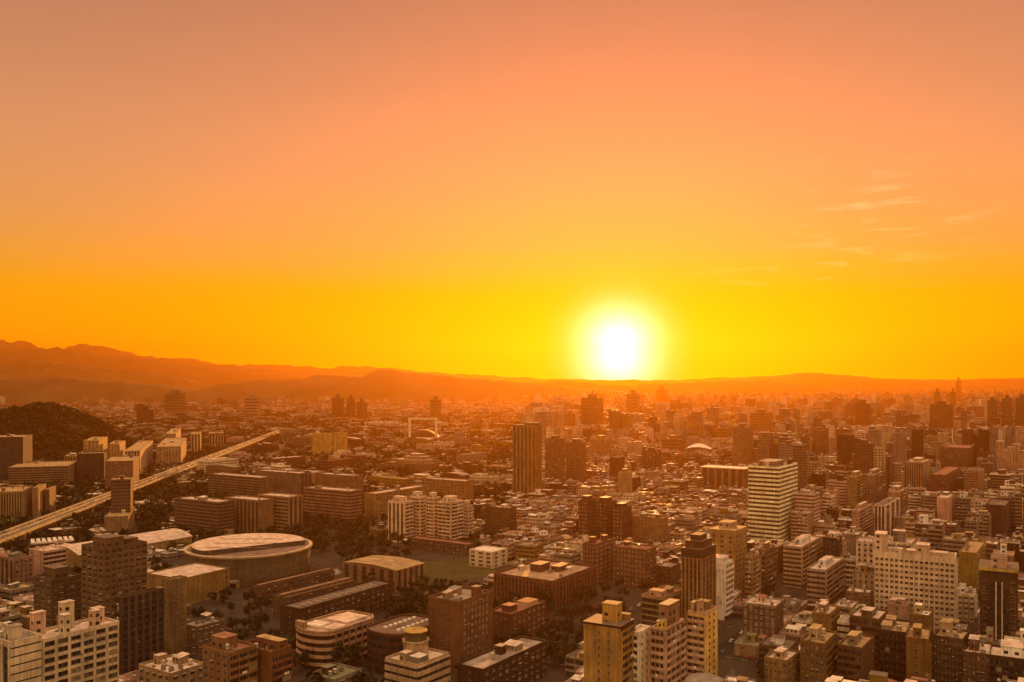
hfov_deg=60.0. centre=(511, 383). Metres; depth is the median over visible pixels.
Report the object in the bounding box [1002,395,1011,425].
hazy tower
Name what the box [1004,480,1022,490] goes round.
apartment block
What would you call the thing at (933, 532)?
apartment block
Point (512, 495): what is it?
house
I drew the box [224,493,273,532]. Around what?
school building
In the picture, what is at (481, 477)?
institute block
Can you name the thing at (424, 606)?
tree
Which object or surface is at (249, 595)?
tree
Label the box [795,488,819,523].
apartment block
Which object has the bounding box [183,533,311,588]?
round arena
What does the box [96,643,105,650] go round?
window
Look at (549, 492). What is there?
apartment block
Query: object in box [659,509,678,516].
house
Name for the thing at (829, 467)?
apartment block
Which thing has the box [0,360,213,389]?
hills
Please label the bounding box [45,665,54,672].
window
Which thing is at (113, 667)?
window
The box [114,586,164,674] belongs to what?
apartment tower
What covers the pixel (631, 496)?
house
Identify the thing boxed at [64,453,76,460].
office block
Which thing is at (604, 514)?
brick tower
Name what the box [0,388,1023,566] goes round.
distant buildings
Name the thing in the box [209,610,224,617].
tree
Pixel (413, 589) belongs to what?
tree
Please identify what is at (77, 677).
window
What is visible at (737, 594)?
house
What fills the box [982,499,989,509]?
apartment block
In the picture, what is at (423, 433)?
portal frame building
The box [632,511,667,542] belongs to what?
campus building
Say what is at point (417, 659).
office building
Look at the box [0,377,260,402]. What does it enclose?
hills
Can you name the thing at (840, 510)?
house
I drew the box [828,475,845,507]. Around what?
apartment block
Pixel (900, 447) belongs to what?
apartment block
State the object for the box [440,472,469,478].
institute block
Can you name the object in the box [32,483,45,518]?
roadside block
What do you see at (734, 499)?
house
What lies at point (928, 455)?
apartment block
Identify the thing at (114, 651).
window
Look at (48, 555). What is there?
office block
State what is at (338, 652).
tree
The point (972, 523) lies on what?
apartment block
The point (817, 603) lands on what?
house
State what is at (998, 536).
house
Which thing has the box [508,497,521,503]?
house
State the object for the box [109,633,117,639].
window
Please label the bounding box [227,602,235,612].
tree
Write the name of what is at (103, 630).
window
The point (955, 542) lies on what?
apartment block
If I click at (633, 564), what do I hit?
campus building
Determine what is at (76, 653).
window
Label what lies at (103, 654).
window
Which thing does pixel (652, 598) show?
office block
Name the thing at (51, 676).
window
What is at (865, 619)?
apartment block
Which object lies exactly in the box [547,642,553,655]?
tree
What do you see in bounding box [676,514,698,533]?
apartment block
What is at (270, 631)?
tree
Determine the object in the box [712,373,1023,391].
hills
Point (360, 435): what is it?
institute block
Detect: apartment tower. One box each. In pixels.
[34,564,80,627]
[81,533,146,619]
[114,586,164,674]
[545,435,564,484]
[566,438,585,482]
[618,468,631,492]
[642,447,660,469]
[733,423,753,465]
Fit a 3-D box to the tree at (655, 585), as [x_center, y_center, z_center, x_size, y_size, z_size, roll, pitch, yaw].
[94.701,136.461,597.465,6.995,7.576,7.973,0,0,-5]
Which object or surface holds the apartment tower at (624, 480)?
on the ground
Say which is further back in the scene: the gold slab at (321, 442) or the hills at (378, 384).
the hills at (378, 384)
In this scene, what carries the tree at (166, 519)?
on the ground
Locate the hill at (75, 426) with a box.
[0,411,137,460]
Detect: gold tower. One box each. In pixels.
[513,422,541,495]
[583,600,635,681]
[710,519,746,594]
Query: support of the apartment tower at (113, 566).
on the ground
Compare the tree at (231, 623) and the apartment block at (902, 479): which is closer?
the tree at (231, 623)
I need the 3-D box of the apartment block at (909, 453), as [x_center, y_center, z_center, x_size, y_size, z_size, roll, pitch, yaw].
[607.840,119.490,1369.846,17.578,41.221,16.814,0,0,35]
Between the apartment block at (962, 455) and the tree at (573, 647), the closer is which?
the tree at (573, 647)
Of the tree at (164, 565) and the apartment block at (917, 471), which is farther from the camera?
the apartment block at (917, 471)
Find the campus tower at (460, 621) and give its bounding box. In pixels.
[428,585,492,672]
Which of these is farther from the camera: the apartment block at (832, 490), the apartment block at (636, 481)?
the apartment block at (636, 481)
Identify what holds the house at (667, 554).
on the ground
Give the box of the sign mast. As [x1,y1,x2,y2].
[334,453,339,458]
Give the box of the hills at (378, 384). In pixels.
[202,369,644,401]
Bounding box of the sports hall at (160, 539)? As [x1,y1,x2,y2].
[60,528,191,566]
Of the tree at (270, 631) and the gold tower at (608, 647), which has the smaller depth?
the gold tower at (608, 647)
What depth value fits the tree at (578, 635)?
468.22 m
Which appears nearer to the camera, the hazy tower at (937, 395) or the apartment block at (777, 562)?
the apartment block at (777, 562)
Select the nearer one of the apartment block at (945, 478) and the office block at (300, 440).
the apartment block at (945, 478)
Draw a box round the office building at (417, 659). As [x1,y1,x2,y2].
[384,627,450,681]
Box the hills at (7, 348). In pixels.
[0,339,1023,385]
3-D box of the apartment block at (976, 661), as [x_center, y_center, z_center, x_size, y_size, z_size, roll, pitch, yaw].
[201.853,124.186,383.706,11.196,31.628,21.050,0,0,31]
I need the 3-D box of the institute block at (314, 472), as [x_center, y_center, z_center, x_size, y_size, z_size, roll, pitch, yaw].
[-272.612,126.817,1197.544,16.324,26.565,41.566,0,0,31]
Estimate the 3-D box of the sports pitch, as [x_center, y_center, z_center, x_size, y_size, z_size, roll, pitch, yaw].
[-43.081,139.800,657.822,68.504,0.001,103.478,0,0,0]
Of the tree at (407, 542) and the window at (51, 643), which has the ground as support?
the tree at (407, 542)
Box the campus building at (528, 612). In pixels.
[493,597,545,642]
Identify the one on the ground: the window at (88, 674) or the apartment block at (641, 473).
the apartment block at (641, 473)
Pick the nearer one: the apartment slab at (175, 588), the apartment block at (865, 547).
the apartment slab at (175, 588)
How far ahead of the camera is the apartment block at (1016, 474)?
1001.86 m
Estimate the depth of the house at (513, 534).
769.44 m
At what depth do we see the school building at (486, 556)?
677.73 m
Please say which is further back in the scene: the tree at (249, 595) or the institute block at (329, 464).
the institute block at (329, 464)
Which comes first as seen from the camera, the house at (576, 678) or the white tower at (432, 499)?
the house at (576, 678)
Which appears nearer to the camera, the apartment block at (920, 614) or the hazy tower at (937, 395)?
the apartment block at (920, 614)
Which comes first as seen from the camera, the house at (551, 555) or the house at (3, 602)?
the house at (3, 602)
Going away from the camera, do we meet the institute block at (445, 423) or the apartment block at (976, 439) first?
the apartment block at (976, 439)
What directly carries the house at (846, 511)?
on the ground
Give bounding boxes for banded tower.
[651,598,685,681]
[687,598,717,675]
[748,459,797,541]
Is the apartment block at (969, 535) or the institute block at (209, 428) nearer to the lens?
the apartment block at (969, 535)
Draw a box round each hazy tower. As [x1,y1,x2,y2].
[136,406,153,423]
[165,390,184,412]
[245,394,260,417]
[332,394,343,417]
[346,395,354,417]
[357,398,366,418]
[430,396,440,417]
[564,410,574,426]
[581,390,602,425]
[590,435,611,456]
[626,390,639,413]
[656,386,666,401]
[662,435,685,450]
[714,424,731,438]
[750,409,772,431]
[815,430,827,455]
[855,400,870,426]
[930,401,952,428]
[934,388,940,403]
[950,388,955,407]
[956,377,960,396]
[987,397,996,426]
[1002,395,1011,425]
[1015,394,1023,426]
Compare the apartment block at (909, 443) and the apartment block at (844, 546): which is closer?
the apartment block at (844, 546)
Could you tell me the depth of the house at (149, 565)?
639.68 m
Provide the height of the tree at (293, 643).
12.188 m
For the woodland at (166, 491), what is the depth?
1169.56 m
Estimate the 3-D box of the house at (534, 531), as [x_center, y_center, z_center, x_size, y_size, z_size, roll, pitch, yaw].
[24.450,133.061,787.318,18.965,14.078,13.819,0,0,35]
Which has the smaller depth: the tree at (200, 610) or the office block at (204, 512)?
the tree at (200, 610)
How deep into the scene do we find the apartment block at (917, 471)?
1145.02 m
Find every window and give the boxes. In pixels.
[45,640,54,647]
[45,649,54,655]
[45,657,54,663]
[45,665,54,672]
[45,673,55,680]
[58,637,67,643]
[58,645,67,652]
[58,653,68,660]
[58,662,67,668]
[58,670,67,676]
[71,633,81,640]
[71,642,80,648]
[71,650,80,656]
[71,658,80,665]
[71,666,80,673]
[71,674,80,681]
[83,602,113,618]
[84,631,93,637]
[84,639,93,645]
[84,647,93,653]
[84,655,93,661]
[84,663,93,669]
[84,671,93,677]
[96,628,105,634]
[96,636,105,642]
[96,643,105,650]
[96,651,105,658]
[96,659,106,666]
[96,667,105,674]
[96,675,105,681]
[108,641,116,647]
[108,649,116,655]
[108,656,116,663]
[109,625,117,631]
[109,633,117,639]
[109,664,117,670]
[109,672,117,678]
[999,462,1021,471]
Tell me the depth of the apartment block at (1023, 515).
678.83 m
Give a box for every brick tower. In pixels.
[578,495,595,536]
[596,496,616,538]
[612,502,631,540]
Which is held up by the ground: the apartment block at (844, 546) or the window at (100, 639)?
the apartment block at (844, 546)
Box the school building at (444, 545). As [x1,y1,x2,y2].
[408,535,476,555]
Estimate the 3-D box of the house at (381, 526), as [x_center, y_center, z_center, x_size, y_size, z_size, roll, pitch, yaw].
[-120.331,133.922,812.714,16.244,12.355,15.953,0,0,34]
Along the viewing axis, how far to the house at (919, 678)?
364.98 m
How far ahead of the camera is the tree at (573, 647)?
441.93 m
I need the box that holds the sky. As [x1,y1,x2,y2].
[0,0,1023,380]
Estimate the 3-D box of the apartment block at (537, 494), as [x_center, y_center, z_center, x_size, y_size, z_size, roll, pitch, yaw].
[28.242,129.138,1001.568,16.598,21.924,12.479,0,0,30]
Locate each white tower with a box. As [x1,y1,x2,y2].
[388,495,413,538]
[409,491,426,535]
[426,492,440,537]
[438,495,463,539]
[463,500,473,540]
[716,554,733,620]
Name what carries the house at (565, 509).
on the ground
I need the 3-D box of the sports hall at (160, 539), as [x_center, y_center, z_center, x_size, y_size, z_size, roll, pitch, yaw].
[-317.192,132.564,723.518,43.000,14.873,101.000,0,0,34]
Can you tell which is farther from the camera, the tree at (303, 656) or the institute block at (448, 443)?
the institute block at (448, 443)
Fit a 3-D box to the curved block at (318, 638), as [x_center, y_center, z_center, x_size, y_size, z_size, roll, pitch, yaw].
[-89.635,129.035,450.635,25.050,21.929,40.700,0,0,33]
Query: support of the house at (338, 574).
on the ground
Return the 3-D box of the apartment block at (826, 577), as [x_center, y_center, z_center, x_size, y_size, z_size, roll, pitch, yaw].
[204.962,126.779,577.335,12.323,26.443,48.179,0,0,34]
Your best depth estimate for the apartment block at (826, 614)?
452.08 m
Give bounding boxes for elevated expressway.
[0,430,278,546]
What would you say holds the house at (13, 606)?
on the ground
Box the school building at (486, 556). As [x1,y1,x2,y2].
[469,545,506,568]
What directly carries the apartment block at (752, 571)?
on the ground
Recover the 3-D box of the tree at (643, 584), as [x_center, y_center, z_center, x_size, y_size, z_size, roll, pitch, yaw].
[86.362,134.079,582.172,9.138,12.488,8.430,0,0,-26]
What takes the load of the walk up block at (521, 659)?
on the ground
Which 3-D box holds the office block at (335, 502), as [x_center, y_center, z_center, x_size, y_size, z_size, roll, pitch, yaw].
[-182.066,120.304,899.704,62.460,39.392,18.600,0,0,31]
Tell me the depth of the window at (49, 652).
340.41 m
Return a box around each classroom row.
[252,568,334,606]
[273,577,356,617]
[280,579,394,636]
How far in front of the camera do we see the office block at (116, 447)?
1530.44 m
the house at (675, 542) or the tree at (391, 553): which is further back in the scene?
the house at (675, 542)
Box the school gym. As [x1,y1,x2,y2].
[342,555,424,592]
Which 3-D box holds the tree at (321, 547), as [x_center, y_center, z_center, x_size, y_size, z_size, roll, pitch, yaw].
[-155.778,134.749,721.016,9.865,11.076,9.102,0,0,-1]
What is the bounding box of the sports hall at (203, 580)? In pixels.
[147,562,229,603]
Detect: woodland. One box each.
[0,401,137,460]
[0,405,997,681]
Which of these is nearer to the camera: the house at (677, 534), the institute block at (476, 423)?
the house at (677, 534)
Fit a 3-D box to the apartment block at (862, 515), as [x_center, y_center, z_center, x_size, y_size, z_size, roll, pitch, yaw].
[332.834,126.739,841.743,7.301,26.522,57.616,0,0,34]
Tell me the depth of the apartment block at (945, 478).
1109.62 m
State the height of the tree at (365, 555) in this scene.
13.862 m
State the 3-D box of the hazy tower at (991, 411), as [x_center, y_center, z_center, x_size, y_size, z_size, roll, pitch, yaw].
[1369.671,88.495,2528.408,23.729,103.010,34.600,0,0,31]
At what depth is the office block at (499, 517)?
824.29 m
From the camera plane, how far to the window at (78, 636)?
348.95 m
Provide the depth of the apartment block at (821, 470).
1052.82 m
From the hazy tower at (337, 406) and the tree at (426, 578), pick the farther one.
the hazy tower at (337, 406)
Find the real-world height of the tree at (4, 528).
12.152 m
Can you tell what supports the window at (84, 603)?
in the apartment tower at (113, 566)
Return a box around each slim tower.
[631,624,650,681]
[937,491,952,520]
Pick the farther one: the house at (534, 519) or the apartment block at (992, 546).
the house at (534, 519)
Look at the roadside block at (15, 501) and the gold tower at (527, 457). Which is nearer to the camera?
the roadside block at (15, 501)
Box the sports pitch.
[423,559,495,584]
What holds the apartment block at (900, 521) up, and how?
on the ground
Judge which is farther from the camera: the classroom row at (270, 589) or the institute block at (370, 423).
the institute block at (370, 423)
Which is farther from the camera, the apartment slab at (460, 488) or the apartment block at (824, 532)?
the apartment slab at (460, 488)
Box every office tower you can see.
[874,497,899,535]
[978,554,1019,639]
[985,498,1010,537]
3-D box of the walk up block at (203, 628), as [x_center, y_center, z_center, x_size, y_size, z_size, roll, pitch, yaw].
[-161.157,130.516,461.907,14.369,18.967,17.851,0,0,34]
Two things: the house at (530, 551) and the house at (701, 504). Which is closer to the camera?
the house at (530, 551)
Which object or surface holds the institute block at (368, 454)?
on the ground
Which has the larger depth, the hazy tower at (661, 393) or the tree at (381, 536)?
the hazy tower at (661, 393)
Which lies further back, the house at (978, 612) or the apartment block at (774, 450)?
the apartment block at (774, 450)
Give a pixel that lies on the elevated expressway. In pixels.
(21, 531)
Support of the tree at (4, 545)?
on the ground
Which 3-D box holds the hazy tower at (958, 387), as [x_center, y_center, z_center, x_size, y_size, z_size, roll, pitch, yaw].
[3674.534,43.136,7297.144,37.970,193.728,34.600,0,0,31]
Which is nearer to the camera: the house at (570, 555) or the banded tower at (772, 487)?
the house at (570, 555)
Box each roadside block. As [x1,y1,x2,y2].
[0,486,32,519]
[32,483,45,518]
[77,451,106,480]
[104,506,134,533]
[111,475,132,512]
[124,440,152,473]
[156,437,186,465]
[191,431,200,453]
[209,430,223,444]
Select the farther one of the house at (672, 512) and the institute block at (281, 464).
the institute block at (281, 464)
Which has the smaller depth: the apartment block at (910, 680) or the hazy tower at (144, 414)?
the apartment block at (910, 680)
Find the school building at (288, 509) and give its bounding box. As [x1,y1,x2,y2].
[257,492,302,531]
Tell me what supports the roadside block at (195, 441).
on the ground
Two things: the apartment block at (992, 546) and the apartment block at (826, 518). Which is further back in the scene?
the apartment block at (826, 518)
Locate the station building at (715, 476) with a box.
[700,465,747,489]
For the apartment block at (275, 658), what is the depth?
367.91 m
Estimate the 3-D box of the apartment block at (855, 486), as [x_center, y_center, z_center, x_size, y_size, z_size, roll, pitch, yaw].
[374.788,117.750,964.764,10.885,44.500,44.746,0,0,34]
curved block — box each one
[295,610,375,670]
[366,614,428,674]
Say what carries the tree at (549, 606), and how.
on the ground
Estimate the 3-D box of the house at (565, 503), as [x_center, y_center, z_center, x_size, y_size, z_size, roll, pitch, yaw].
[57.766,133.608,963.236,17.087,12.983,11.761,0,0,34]
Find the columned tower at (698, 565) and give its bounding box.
[681,532,715,626]
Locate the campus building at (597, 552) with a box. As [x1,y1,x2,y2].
[583,534,615,584]
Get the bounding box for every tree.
[0,526,11,530]
[0,541,12,548]
[40,509,50,515]
[66,498,77,503]
[76,528,86,535]
[80,511,90,515]
[144,511,157,518]
[150,562,172,570]
[158,517,169,522]
[191,606,206,618]
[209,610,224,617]
[225,616,238,629]
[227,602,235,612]
[239,617,248,627]
[243,589,254,600]
[243,601,255,614]
[245,612,269,631]
[248,618,263,635]
[253,595,269,612]
[268,627,281,636]
[270,632,286,638]
[288,636,296,648]
[292,649,309,671]
[304,514,313,519]
[314,542,326,555]
[327,523,334,531]
[329,534,341,544]
[330,641,352,663]
[338,541,349,548]
[338,545,354,557]
[341,534,352,542]
[352,641,364,665]
[355,603,374,613]
[360,550,373,557]
[361,540,375,549]
[376,534,386,546]
[377,536,392,547]
[377,547,387,554]
[385,595,401,606]
[388,550,399,555]
[388,601,411,615]
[389,531,404,546]
[395,585,403,591]
[401,547,411,555]
[401,587,419,597]
[401,591,412,600]
[401,592,416,603]
[402,538,410,545]
[410,608,422,614]
[413,601,427,615]
[416,575,430,586]
[425,594,431,603]
[468,532,479,539]
[473,539,481,545]
[493,632,511,643]
[499,597,517,605]
[504,590,521,602]
[532,588,554,601]
[535,628,546,636]
[540,618,558,630]
[546,601,555,615]
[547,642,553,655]
[548,638,570,663]
[550,651,565,667]
[555,618,574,642]
[558,616,573,634]
[559,605,582,620]
[569,643,582,652]
[570,639,580,648]
[572,589,587,605]
[572,629,583,640]
[575,582,597,606]
[578,604,594,615]
[601,582,610,596]
[603,595,614,601]
[609,596,623,601]
[614,577,624,589]
[617,586,629,601]
[622,604,626,611]
[638,578,650,592]
[650,581,657,587]
[761,581,774,596]
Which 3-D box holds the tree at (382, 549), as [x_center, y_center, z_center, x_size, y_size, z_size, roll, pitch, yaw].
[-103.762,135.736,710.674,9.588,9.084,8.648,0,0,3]
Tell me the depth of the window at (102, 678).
357.93 m
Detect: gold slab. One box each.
[312,431,332,454]
[334,431,347,450]
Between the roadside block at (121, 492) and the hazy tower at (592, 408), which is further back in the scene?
the hazy tower at (592, 408)
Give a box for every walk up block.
[138,652,201,681]
[187,612,224,658]
[457,636,546,681]
[959,540,985,592]
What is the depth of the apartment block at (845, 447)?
1177.94 m
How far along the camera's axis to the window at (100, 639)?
357.62 m
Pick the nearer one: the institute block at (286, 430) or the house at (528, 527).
the house at (528, 527)
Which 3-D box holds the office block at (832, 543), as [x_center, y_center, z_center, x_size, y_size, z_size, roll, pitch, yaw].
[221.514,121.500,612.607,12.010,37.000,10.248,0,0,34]
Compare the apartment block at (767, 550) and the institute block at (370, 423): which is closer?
the apartment block at (767, 550)
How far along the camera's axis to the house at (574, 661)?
423.30 m
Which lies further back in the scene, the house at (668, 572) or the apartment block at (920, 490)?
the apartment block at (920, 490)
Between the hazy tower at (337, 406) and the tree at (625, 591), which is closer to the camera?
the tree at (625, 591)
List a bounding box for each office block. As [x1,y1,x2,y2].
[0,434,32,480]
[0,622,41,681]
[8,460,76,485]
[29,545,65,576]
[45,485,55,513]
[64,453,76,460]
[84,436,107,458]
[105,454,138,491]
[108,440,125,458]
[166,428,180,437]
[175,496,233,536]
[208,472,272,496]
[255,469,311,495]
[291,435,311,446]
[303,485,361,523]
[316,470,363,497]
[386,453,439,473]
[485,502,516,532]
[641,585,680,630]
[822,532,842,556]
[964,467,984,491]
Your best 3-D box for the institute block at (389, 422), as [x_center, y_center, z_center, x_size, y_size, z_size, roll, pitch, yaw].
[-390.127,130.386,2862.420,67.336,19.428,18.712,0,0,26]
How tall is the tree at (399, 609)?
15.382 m
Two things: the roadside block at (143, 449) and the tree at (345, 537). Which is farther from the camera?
the roadside block at (143, 449)
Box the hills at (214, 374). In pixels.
[0,346,362,384]
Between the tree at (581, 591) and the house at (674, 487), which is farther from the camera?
the house at (674, 487)
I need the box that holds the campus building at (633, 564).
[612,541,656,586]
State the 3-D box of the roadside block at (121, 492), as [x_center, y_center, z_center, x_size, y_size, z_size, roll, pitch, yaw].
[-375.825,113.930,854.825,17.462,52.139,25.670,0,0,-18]
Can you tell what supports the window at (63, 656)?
in the apartment block at (85, 650)
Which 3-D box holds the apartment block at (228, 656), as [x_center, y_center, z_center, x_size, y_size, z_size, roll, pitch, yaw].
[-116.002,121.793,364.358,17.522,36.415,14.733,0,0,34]
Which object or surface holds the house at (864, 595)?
on the ground
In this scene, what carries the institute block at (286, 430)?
on the ground
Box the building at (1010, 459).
[996,441,1023,471]
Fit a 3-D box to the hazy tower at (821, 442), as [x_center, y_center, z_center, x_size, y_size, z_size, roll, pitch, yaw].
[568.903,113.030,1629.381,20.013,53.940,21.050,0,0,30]
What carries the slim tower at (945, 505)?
on the ground
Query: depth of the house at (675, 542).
742.54 m
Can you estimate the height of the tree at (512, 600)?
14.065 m
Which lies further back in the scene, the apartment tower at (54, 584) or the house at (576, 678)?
the apartment tower at (54, 584)
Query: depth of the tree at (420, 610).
508.36 m
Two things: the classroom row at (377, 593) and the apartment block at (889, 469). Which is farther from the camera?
the apartment block at (889, 469)
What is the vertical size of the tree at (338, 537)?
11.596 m
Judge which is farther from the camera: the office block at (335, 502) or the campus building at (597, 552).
the office block at (335, 502)
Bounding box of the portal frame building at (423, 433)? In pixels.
[408,418,440,437]
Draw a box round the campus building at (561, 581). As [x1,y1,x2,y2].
[494,558,595,609]
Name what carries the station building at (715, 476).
on the ground
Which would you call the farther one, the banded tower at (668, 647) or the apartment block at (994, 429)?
the apartment block at (994, 429)
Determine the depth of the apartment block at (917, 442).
1362.26 m
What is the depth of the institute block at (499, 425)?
2717.96 m
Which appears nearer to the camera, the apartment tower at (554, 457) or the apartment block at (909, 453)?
the apartment tower at (554, 457)
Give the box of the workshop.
[30,536,74,546]
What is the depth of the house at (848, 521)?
836.46 m
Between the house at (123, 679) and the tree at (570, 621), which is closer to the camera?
the house at (123, 679)
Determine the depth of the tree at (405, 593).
548.63 m
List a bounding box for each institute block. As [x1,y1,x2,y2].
[174,424,191,429]
[198,457,238,472]
[202,425,215,430]
[204,445,221,450]
[206,464,240,473]
[221,422,237,426]
[226,426,238,431]
[226,436,244,443]
[228,452,250,457]
[254,443,278,452]
[257,465,298,470]
[267,455,305,463]
[268,463,290,467]
[279,428,299,437]
[290,432,306,437]
[295,428,313,433]
[309,470,324,483]
[321,457,355,471]
[333,450,350,454]
[340,454,366,462]
[348,433,362,438]
[348,438,364,447]
[355,452,375,457]
[364,421,375,425]
[365,440,384,446]
[368,474,413,487]
[371,429,389,433]
[374,422,386,425]
[374,473,396,475]
[383,431,393,437]
[384,421,400,423]
[405,474,435,480]
[411,437,433,443]
[416,443,446,451]
[429,437,448,440]
[430,422,448,425]
[433,440,453,447]
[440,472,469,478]
[454,437,468,446]
[455,461,482,474]
[456,450,486,461]
[470,421,482,425]
[470,444,485,451]
[470,473,498,485]
[487,464,510,471]
[490,423,510,428]
[493,440,511,447]
[502,437,512,440]
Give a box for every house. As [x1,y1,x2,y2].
[0,582,33,600]
[0,597,11,606]
[0,601,21,611]
[0,609,20,623]
[12,589,33,605]
[15,605,33,629]
[25,597,33,605]
[119,675,130,681]
[120,670,137,681]
[147,549,160,561]
[147,562,154,568]
[187,604,190,612]
[310,663,361,681]
[333,569,341,578]
[368,522,387,535]
[474,517,484,531]
[483,574,493,587]
[491,533,513,542]
[491,539,517,561]
[502,527,524,537]
[505,493,521,500]
[507,555,528,567]
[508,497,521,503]
[515,541,543,560]
[517,524,535,530]
[524,497,538,506]
[525,514,548,524]
[527,528,550,535]
[536,530,550,538]
[537,521,560,535]
[542,478,554,487]
[542,530,563,545]
[544,552,554,559]
[546,512,557,515]
[547,541,563,551]
[553,505,571,514]
[553,511,570,523]
[553,546,563,552]
[555,548,580,562]
[557,489,569,494]
[558,500,574,507]
[559,521,575,533]
[561,535,571,540]
[563,498,577,506]
[564,534,588,562]
[565,649,583,675]
[565,674,583,681]
[566,493,578,498]
[566,514,577,522]
[575,666,583,674]
[576,485,590,496]
[578,641,583,649]
[607,492,624,497]
[622,538,646,543]
[623,490,637,500]
[655,487,669,495]
[655,503,672,509]
[657,543,680,553]
[657,548,675,558]
[657,556,667,563]
[657,561,680,584]
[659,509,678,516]
[664,539,680,544]
[665,484,679,493]
[667,555,680,572]
[670,527,690,540]
[679,505,697,516]
[686,673,722,681]
[688,508,701,521]
[689,507,707,520]
[693,501,706,507]
[700,489,716,496]
[720,671,756,681]
[727,494,741,503]
[728,506,739,512]
[729,490,741,496]
[731,596,745,617]
[734,586,741,601]
[734,632,766,658]
[738,509,747,513]
[741,513,747,523]
[747,532,750,540]
[759,630,798,659]
[778,624,808,642]
[780,595,800,614]
[784,609,795,618]
[784,615,791,626]
[791,598,807,611]
[792,610,811,628]
[795,621,811,629]
[802,604,814,611]
[814,599,827,607]
[831,518,846,528]
[834,598,858,614]
[835,527,847,535]
[836,506,841,514]
[841,514,851,528]
[842,508,852,515]
[846,585,873,606]
[850,604,861,613]
[911,676,934,681]
[948,618,967,629]
[971,498,983,511]
[977,608,979,631]
[981,536,1000,540]
[994,533,1006,538]
[1015,525,1022,532]
[1018,572,1023,577]
[1018,577,1023,589]
[1018,589,1023,600]
[1018,599,1023,610]
[1018,608,1023,631]
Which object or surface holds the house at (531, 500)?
on the ground
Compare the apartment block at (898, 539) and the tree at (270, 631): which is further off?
the apartment block at (898, 539)
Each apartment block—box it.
[0,548,32,584]
[29,599,118,681]
[202,631,257,681]
[246,634,292,681]
[528,489,545,498]
[541,488,556,498]
[586,489,604,500]
[587,478,606,485]
[609,456,624,479]
[632,471,647,478]
[632,473,640,492]
[670,476,687,490]
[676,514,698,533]
[691,471,700,476]
[713,507,741,526]
[726,486,743,497]
[742,490,747,502]
[743,592,783,635]
[745,548,760,598]
[747,541,758,553]
[753,437,757,449]
[754,541,763,548]
[758,431,772,460]
[758,541,775,594]
[764,646,799,681]
[769,439,778,458]
[770,539,785,573]
[770,543,778,575]
[777,431,795,438]
[779,434,792,442]
[779,440,796,461]
[783,534,822,588]
[791,505,813,538]
[792,442,806,491]
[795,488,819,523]
[800,433,809,454]
[800,623,838,681]
[805,484,822,498]
[806,451,809,460]
[806,457,819,473]
[806,472,810,485]
[807,555,845,604]
[809,453,817,460]
[811,472,825,488]
[812,597,839,632]
[814,520,835,532]
[814,529,837,534]
[815,467,828,487]
[820,512,831,522]
[822,492,835,513]
[823,484,839,505]
[824,463,831,471]
[824,675,858,681]
[826,505,838,520]
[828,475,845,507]
[828,530,846,553]
[829,471,834,479]
[832,461,846,471]
[835,470,850,479]
[837,433,854,470]
[837,614,849,641]
[837,630,873,680]
[840,553,855,589]
[841,526,862,555]
[846,470,864,507]
[848,463,852,471]
[849,604,887,670]
[851,501,872,531]
[852,563,874,606]
[854,430,865,439]
[854,439,874,473]
[855,437,864,442]
[856,534,874,567]
[859,670,887,681]
[864,466,885,502]
[868,429,881,446]
[873,446,885,471]
[879,614,910,681]
[886,439,892,454]
[886,453,892,486]
[887,485,907,515]
[887,596,911,619]
[888,529,915,548]
[893,430,906,465]
[893,462,901,481]
[896,511,909,526]
[902,471,903,487]
[903,674,928,681]
[904,457,930,490]
[905,517,916,537]
[906,482,926,496]
[906,533,920,542]
[906,623,932,681]
[907,437,911,448]
[907,448,911,459]
[907,510,918,519]
[908,493,920,513]
[910,600,933,633]
[912,426,923,457]
[915,514,945,550]
[917,505,935,518]
[921,492,940,517]
[923,450,935,467]
[924,445,931,453]
[930,466,960,492]
[932,441,943,466]
[932,518,956,535]
[933,618,971,681]
[942,441,975,467]
[943,533,967,555]
[948,492,955,520]
[954,491,970,521]
[956,556,958,586]
[958,582,977,621]
[962,428,974,444]
[962,531,980,541]
[962,634,992,681]
[964,511,978,536]
[968,489,982,497]
[968,509,991,537]
[974,433,978,458]
[977,449,988,458]
[979,428,989,454]
[980,626,999,644]
[981,458,992,476]
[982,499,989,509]
[984,489,999,501]
[986,540,999,559]
[987,455,997,472]
[989,425,998,455]
[989,469,1011,491]
[989,639,1023,681]
[993,543,1013,561]
[996,492,1014,535]
[1000,480,1013,494]
[1000,533,1020,561]
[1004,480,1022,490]
[1004,628,1023,641]
[1005,536,1021,547]
[1007,677,1023,681]
[1011,469,1023,484]
[1012,471,1022,482]
[1014,426,1023,449]
[1015,485,1023,527]
[1019,548,1023,571]
[1022,497,1023,536]
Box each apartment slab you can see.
[163,575,186,654]
[364,484,426,519]
[421,475,473,500]
[874,531,957,632]
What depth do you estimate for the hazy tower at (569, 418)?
2652.93 m
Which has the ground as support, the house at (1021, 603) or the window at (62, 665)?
the house at (1021, 603)
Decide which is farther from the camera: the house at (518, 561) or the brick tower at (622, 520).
the brick tower at (622, 520)
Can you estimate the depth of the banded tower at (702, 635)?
407.47 m
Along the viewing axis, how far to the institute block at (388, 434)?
2218.06 m
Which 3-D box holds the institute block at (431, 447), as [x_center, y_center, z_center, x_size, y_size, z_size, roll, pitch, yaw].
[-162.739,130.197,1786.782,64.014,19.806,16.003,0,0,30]
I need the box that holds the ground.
[0,419,989,681]
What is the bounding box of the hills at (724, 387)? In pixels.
[530,380,827,395]
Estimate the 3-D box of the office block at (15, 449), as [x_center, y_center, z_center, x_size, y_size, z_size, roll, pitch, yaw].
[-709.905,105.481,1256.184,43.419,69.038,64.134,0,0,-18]

